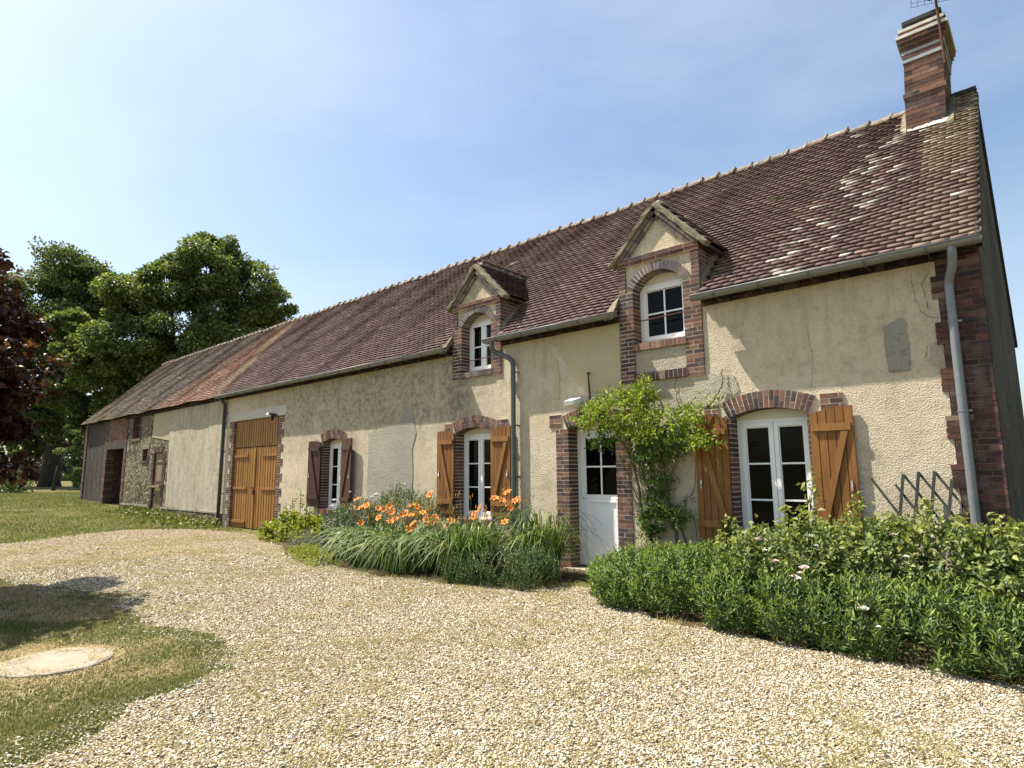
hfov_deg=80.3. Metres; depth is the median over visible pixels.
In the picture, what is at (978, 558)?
rose bush
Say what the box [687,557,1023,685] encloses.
leafy hedge
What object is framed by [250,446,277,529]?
barn door
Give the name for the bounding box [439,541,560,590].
box bush
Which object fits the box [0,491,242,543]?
meadow grass
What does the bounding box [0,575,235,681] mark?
dry grass
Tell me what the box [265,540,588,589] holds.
planting bed
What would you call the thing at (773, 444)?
window
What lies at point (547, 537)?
daylily clump
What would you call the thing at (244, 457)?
barn door
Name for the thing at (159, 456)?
stable door
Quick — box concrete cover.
[0,647,113,679]
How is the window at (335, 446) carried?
in the farmhouse
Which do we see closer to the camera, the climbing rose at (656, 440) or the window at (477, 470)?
the climbing rose at (656, 440)
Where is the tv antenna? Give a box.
[911,0,946,63]
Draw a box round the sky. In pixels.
[0,0,1023,460]
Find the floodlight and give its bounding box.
[564,397,580,407]
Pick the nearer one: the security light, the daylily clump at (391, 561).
the daylily clump at (391, 561)
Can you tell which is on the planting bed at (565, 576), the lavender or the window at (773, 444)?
the lavender
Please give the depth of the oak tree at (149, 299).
45.19 m
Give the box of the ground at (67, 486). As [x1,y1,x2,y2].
[0,481,640,767]
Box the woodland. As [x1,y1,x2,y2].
[0,444,83,480]
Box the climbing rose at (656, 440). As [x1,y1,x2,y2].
[566,368,726,587]
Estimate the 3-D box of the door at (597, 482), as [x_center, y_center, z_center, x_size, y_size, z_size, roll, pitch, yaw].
[1.479,1.808,10.012,0.940,2.376,0.144,-8,-11,41]
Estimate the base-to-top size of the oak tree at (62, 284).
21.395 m
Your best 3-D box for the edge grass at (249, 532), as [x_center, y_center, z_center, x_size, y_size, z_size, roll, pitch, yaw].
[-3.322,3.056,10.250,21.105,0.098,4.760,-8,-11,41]
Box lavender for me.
[281,525,320,552]
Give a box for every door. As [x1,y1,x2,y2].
[148,452,162,512]
[230,448,254,528]
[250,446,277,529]
[577,422,618,566]
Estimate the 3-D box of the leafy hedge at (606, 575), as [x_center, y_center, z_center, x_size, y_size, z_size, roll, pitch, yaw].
[1.857,2.279,7.386,2.348,0.851,1.944,-8,-11,41]
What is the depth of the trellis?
6.82 m
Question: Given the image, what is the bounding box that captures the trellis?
[871,471,959,543]
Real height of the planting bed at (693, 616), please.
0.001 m
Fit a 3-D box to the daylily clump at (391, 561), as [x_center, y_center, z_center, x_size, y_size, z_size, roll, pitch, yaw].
[-1.708,2.426,10.060,2.303,1.248,2.456,-8,-11,41]
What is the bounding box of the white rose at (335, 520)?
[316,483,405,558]
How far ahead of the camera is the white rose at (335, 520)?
11.56 m
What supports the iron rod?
attached to the farmhouse
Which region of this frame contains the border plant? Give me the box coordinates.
[284,542,341,566]
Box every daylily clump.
[309,494,425,570]
[339,491,454,578]
[393,487,522,579]
[479,488,607,580]
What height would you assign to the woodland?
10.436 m
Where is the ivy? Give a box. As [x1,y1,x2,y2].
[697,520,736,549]
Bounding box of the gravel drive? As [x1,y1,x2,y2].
[0,529,1023,767]
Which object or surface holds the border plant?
on the planting bed at (565, 576)
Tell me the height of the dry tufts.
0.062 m
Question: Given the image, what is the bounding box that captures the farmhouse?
[79,6,1023,596]
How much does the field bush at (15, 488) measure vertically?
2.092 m
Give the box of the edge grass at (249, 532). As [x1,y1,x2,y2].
[23,527,1023,688]
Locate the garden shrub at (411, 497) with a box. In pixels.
[367,483,444,536]
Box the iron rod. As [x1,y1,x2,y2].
[586,372,590,408]
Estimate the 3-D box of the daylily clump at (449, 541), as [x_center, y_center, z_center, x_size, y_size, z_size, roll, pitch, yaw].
[-0.729,2.308,9.571,2.368,1.325,2.378,-1,-8,4]
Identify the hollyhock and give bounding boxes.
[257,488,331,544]
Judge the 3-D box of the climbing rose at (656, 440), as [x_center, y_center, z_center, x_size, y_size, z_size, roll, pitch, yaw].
[1.928,1.339,8.890,2.539,3.055,0.854,-8,-11,41]
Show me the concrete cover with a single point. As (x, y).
(59, 658)
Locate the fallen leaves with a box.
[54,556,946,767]
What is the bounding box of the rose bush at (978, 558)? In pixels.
[686,466,1023,639]
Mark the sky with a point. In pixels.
(352, 148)
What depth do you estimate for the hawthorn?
42.44 m
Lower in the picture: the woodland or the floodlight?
the woodland
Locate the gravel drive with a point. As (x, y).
(124, 539)
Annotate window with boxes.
[327,439,341,508]
[463,428,490,518]
[736,409,816,550]
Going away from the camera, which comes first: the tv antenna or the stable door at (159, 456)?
the tv antenna
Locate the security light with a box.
[266,412,277,420]
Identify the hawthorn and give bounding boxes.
[51,425,85,490]
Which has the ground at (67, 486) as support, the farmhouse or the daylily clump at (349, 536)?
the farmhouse
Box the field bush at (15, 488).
[0,470,40,492]
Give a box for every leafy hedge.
[584,538,764,615]
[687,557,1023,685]
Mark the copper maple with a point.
(17, 324)
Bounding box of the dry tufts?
[0,532,1011,767]
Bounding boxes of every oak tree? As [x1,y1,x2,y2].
[0,235,131,486]
[35,231,299,432]
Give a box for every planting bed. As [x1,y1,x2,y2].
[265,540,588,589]
[590,580,1023,685]
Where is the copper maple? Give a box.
[0,248,69,487]

